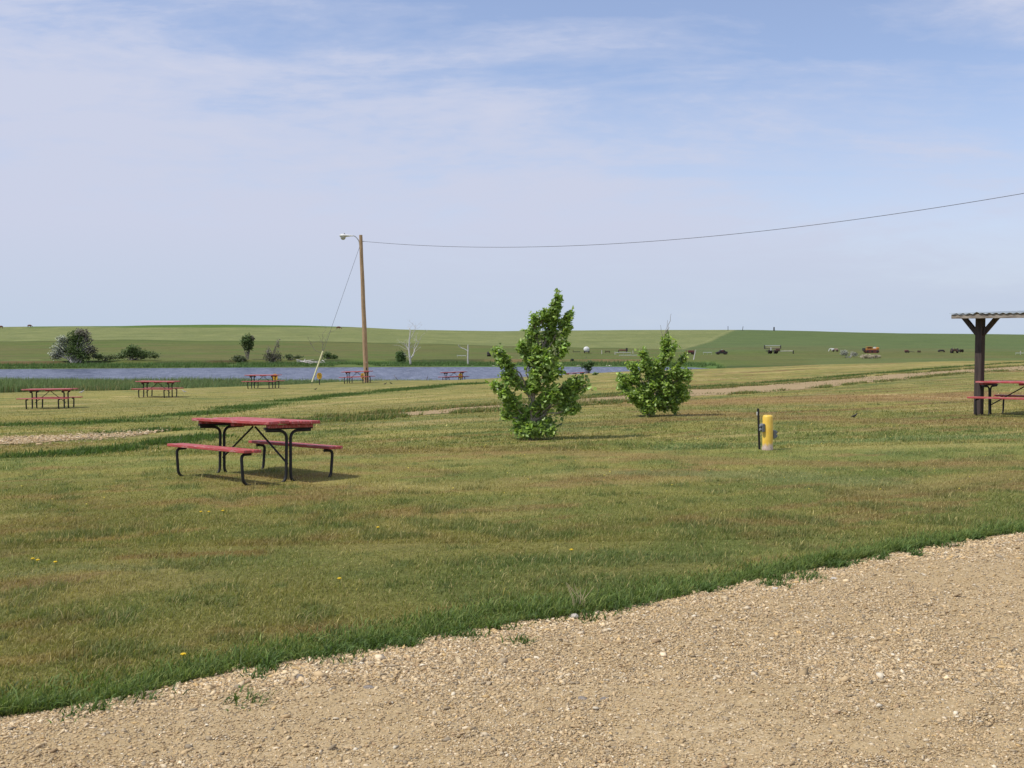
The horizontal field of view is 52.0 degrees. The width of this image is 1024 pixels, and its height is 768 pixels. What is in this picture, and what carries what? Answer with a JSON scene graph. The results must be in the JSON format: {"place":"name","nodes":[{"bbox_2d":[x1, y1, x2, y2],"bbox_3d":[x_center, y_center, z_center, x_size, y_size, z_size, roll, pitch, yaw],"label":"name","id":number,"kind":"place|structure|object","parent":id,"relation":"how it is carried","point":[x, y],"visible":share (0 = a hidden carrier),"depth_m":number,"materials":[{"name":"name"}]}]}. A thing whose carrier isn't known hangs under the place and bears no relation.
{"place":"outdoors","nodes":[
{"label":"outdoors","id":0,"kind":"place"},
{"bbox_2d":[0,433,149,443],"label":"gravel track","id":1,"kind":"structure","parent":0,"point":[41,439],"depth_m":20.55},
{"bbox_2d":[0,367,708,380],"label":"lake water","id":2,"kind":"structure","parent":0,"point":[399,373],"depth_m":192.49,"materials":[{"name":"blue liquid"}]},
{"bbox_2d":[0,325,1023,697],"bbox_3d":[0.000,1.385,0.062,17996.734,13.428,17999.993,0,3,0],"label":"ground","id":3,"kind":"structure","parent":0,"point":[802,353],"depth_m":16.95,"materials":[{"name":"green plant"}]},
{"bbox_2d":[16,388,82,408],"bbox_3d":[-18.062,0.591,41.082,1.968,0.832,1.470,-1,2,2],"label":"picnic table","id":4,"kind":"object","parent":3,"relation":"on","point":[31,391],"visible":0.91,"depth_m":40.91,"materials":[{"name":"red paint"}]},
{"bbox_2d":[47,327,97,362],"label":"silver tree","id":5,"kind":"object","parent":3,"relation":"on","point":[75,346],"visible":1,"depth_m":225.48,"materials":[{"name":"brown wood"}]},
{"bbox_2d":[91,352,120,360],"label":"bank shrub","id":6,"kind":"object","parent":3,"relation":"on","point":[99,356],"visible":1,"depth_m":228.80,"materials":[{"name":"green plant"}]},
{"bbox_2d":[114,344,161,360],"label":"willow shrub","id":7,"kind":"object","parent":3,"relation":"on","point":[131,351],"visible":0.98,"depth_m":231.62,"materials":[{"name":"green plant"}]},
{"bbox_2d":[133,381,183,397],"bbox_3d":[-16.882,0.264,50.072,1.968,0.832,1.470,0,2,7],"label":"picnic table","id":8,"kind":"object","parent":3,"relation":"on","point":[158,382],"visible":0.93,"depth_m":49.83,"materials":[{"name":"red paint"}]},
{"bbox_2d":[0,375,436,392],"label":"reeds","id":9,"kind":"object","parent":3,"relation":"on","point":[9,384],"visible":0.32,"depth_m":128.18,"materials":[{"name":"green plant"}]},
{"bbox_2d":[229,355,248,361],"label":"shrub","id":10,"kind":"object","parent":3,"relation":"on","point":[240,358],"visible":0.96,"depth_m":232.71,"materials":[{"name":"green plant"}]},
{"bbox_2d":[239,333,254,359],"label":"tree","id":11,"kind":"object","parent":3,"relation":"on","point":[247,342],"visible":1,"depth_m":235.46,"materials":[{"name":"green plant"}]},
{"bbox_2d":[167,417,342,485],"bbox_3d":[-3.449,0.873,14.042,1.470,0.825,2.018,0,0,-45],"label":"picnic table","id":12,"kind":"object","parent":3,"relation":"on","point":[272,425],"visible":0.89,"depth_m":13.81,"materials":[{"name":"red paint"}]},
{"bbox_2d":[241,375,284,388],"bbox_3d":[-13.982,-0.114,59.067,1.968,0.832,1.470,0,2,11],"label":"picnic table","id":13,"kind":"object","parent":3,"relation":"on","point":[267,380],"visible":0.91,"depth_m":58.83,"materials":[{"name":"red paint"}]},
{"bbox_2d":[262,339,283,362],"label":"scrub bush","id":14,"kind":"object","parent":3,"relation":"on","point":[274,357],"visible":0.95,"depth_m":231.74,"materials":[{"name":"grey plant"}]},
{"bbox_2d":[284,354,303,359],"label":"bank shrub","id":15,"kind":"object","parent":3,"relation":"on","point":[289,357],"visible":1,"depth_m":235.69,"materials":[{"name":"green plant"}]},
{"bbox_2d":[297,359,326,363],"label":"driftwood pile","id":16,"kind":"object","parent":3,"relation":"on","point":[306,361],"visible":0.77,"depth_m":227.51,"materials":[{"name":"grey wood"}]},
{"bbox_2d":[317,373,321,384],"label":"site sign","id":17,"kind":"object","parent":3,"relation":"on","point":[319,376],"visible":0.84,"depth_m":66.55,"materials":[{"name":"metal"}]},
{"bbox_2d":[308,326,334,358],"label":"dead tree","id":18,"kind":"object","parent":3,"relation":"on","point":[322,345],"visible":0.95,"depth_m":237.79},
{"bbox_2d":[323,352,337,358],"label":"bank shrub","id":19,"kind":"object","parent":3,"relation":"on","point":[327,355],"visible":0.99,"depth_m":239.60,"materials":[{"name":"green plant"}]},
{"bbox_2d":[339,233,368,381],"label":"utility pole","id":20,"kind":"object","parent":3,"relation":"on","point":[364,325],"visible":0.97,"depth_m":69.72,"materials":[{"name":"brown wood"}]},
{"bbox_2d":[311,249,358,382],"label":"guy wire","id":21,"kind":"object","parent":20,"relation":"attached to","point":[327,339],"visible":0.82,"depth_m":66.76,"materials":[{"name":"grey metal"}]},
{"bbox_2d":[364,193,1023,246],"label":"overhead wire","id":22,"kind":"object","parent":20,"relation":"attached to","point":[741,233],"visible":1,"depth_m":49.64,"materials":[{"name":"grey metal"}]},
{"bbox_2d":[339,371,373,383],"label":"picnic table","id":23,"kind":"object","parent":3,"relation":"on","point":[350,377],"visible":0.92,"depth_m":67.97,"materials":[{"name":"red paint"}]},
{"bbox_2d":[0,357,727,368],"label":"shore rushes","id":24,"kind":"object","parent":3,"relation":"on","point":[246,364],"visible":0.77,"depth_m":223.93,"materials":[{"name":"green plant"}]},
{"bbox_2d":[395,347,406,362],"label":"green shrub","id":25,"kind":"object","parent":3,"relation":"on","point":[400,357],"visible":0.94,"depth_m":232.49,"materials":[{"name":"green plant"}]},
{"bbox_2d":[396,320,425,363],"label":"dead tree","id":26,"kind":"object","parent":3,"relation":"on","point":[409,348],"visible":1,"depth_m":227.73,"materials":[{"name":"grey wood"}]},
{"bbox_2d":[440,371,468,379],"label":"picnic table","id":27,"kind":"object","parent":3,"relation":"on","point":[447,377],"visible":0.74,"depth_m":78.47,"materials":[{"name":"red paint"}]},
{"bbox_2d":[21,390,969,503],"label":"tiny lawn flowers","id":28,"kind":"object","parent":3,"relation":"on","point":[524,454],"visible":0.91,"depth_m":15.04,"materials":[{"name":"plant"}]},
{"bbox_2d":[0,362,1023,457],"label":"track side grass","id":29,"kind":"structure","parent":3,"relation":"on","point":[337,417],"depth_m":31.03,"materials":[{"name":"green plant"}]},
{"bbox_2d":[485,288,596,440],"bbox_3d":[0.523,-0.338,19.220,2.047,2.843,0.859,0,3,0],"label":"young tree","id":30,"kind":"object","parent":3,"relation":"on","point":[531,420],"visible":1,"depth_m":19.13,"materials":[{"name":"green plant"}]},
{"bbox_2d":[584,347,589,352],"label":"tank trailer","id":31,"kind":"object","parent":3,"relation":"on","point":[586,349],"visible":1,"depth_m":283.40,"materials":[{"name":"white paint"}]},
{"bbox_2d":[580,359,593,372],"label":"lawn shrub","id":32,"kind":"object","parent":3,"relation":"on","point":[586,366],"visible":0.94,"depth_m":87.96,"materials":[{"name":"green plant"}]},
{"bbox_2d":[613,316,693,416],"bbox_3d":[3.382,-0.420,24.978,1.932,2.514,1.044,0,3,0],"label":"young tree","id":33,"kind":"object","parent":3,"relation":"on","point":[648,399],"visible":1,"depth_m":24.90,"materials":[{"name":"green plant"}]},
{"bbox_2d":[715,350,727,354],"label":"old car","id":34,"kind":"object","parent":3,"relation":"on","point":[722,352],"visible":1,"depth_m":279.15,"materials":[{"name":"metal"}]},
{"bbox_2d":[757,408,760,448],"bbox_3d":[3.973,0.771,16.906,0.075,0.754,0.029,0,3,0],"label":"steel stake","id":35,"kind":"object","parent":3,"relation":"on","point":[758,422],"visible":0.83,"depth_m":16.90,"materials":[{"name":"black metal"}]},
{"bbox_2d":[759,415,777,449],"bbox_3d":[4.089,0.814,16.805,0.312,0.644,0.178,-2,3,-35],"label":"service bollard","id":36,"kind":"object","parent":3,"relation":"on","point":[769,433],"visible":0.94,"depth_m":16.74,"materials":[{"name":"yellow paint"}]},
{"bbox_2d":[764,345,780,348],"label":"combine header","id":37,"kind":"object","parent":3,"relation":"on","point":[772,346],"visible":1,"depth_m":321.74,"materials":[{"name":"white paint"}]},
{"bbox_2d":[768,347,793,353],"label":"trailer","id":38,"kind":"object","parent":3,"relation":"on","point":[775,351],"visible":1,"depth_m":281.95,"materials":[{"name":"metal"}]},
{"bbox_2d":[859,354,880,358],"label":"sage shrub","id":39,"kind":"object","parent":3,"relation":"on","point":[869,356],"visible":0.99,"depth_m":245.11,"materials":[{"name":"beige plant"}]},
{"bbox_2d":[862,347,878,352],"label":"crawler tractor","id":40,"kind":"object","parent":3,"relation":"on","point":[871,350],"visible":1,"depth_m":284.98,"materials":[{"name":"red paint"}]},
{"bbox_2d":[950,347,958,352],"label":"field tractor","id":41,"kind":"object","parent":3,"relation":"on","point":[952,350],"visible":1,"depth_m":283.49,"materials":[{"name":"metal"}]},
{"bbox_2d":[949,311,1023,414],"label":"picnic shelter","id":42,"kind":"object","parent":3,"relation":"on","point":[979,330],"visible":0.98,"depth_m":23.91,"materials":[{"name":"wood"}]},
{"bbox_2d":[967,380,1023,415],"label":"picnic table","id":43,"kind":"object","parent":3,"relation":"on","point":[993,383],"visible":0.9,"depth_m":23.68,"materials":[{"name":"red paint"}]},
{"bbox_2d":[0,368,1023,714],"bbox_3d":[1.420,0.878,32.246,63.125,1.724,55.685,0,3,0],"label":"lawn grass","id":44,"kind":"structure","parent":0,"point":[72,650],"depth_m":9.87,"materials":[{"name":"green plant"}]},
{"bbox_2d":[0,426,1023,767],"bbox_3d":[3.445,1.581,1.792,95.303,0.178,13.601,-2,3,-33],"label":"gravel road","id":45,"kind":"structure","parent":0,"point":[667,709],"depth_m":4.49,"materials":[{"name":"beige gravel"}]},
{"bbox_2d":[363,685,373,688],"bbox_3d":[-0.662,1.400,4.845,0.057,0.019,0.039,1,3,16],"label":"stone","id":46,"kind":"object","parent":45,"relation":"on","point":[368,686],"visible":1,"depth_m":4.83,"materials":[{"name":"beige stone"}]},
{"bbox_2d":[570,613,577,618],"bbox_3d":[0.362,1.344,6.070,0.051,0.034,0.035,0,3,-4],"label":"stone","id":47,"kind":"object","parent":45,"relation":"on","point":[574,615],"visible":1,"depth_m":6.06,"materials":[{"name":"stone"}]},
{"bbox_2d":[0,511,1023,722],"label":"verge grass","id":48,"kind":"structure","parent":0,"point":[370,639],"depth_m":5.89,"materials":[{"name":"green plant"}]},
{"bbox_2d":[566,582,592,607],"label":"dry stalks","id":49,"kind":"object","parent":48,"relation":"on","point":[583,604],"visible":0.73,"depth_m":6.23,"materials":[{"name":"plant"}]},
{"bbox_2d":[0,0,1023,334],"label":"sky","id":50,"kind":"structure","parent":0,"point":[163,162],"materials":[{"name":"blue"}]},
{"bbox_2d":[312,366,1023,418],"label":"dirt track","id":51,"kind":"structure","parent":0,"point":[791,386],"depth_m":43.16,"materials":[{"name":"beige soil"}]},
{"bbox_2d":[840,349,857,357],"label":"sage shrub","id":52,"kind":"object","parent":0,"point":[845,353],"visible":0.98,"depth_m":249.78,"materials":[{"name":"grey plant"}]}
]}

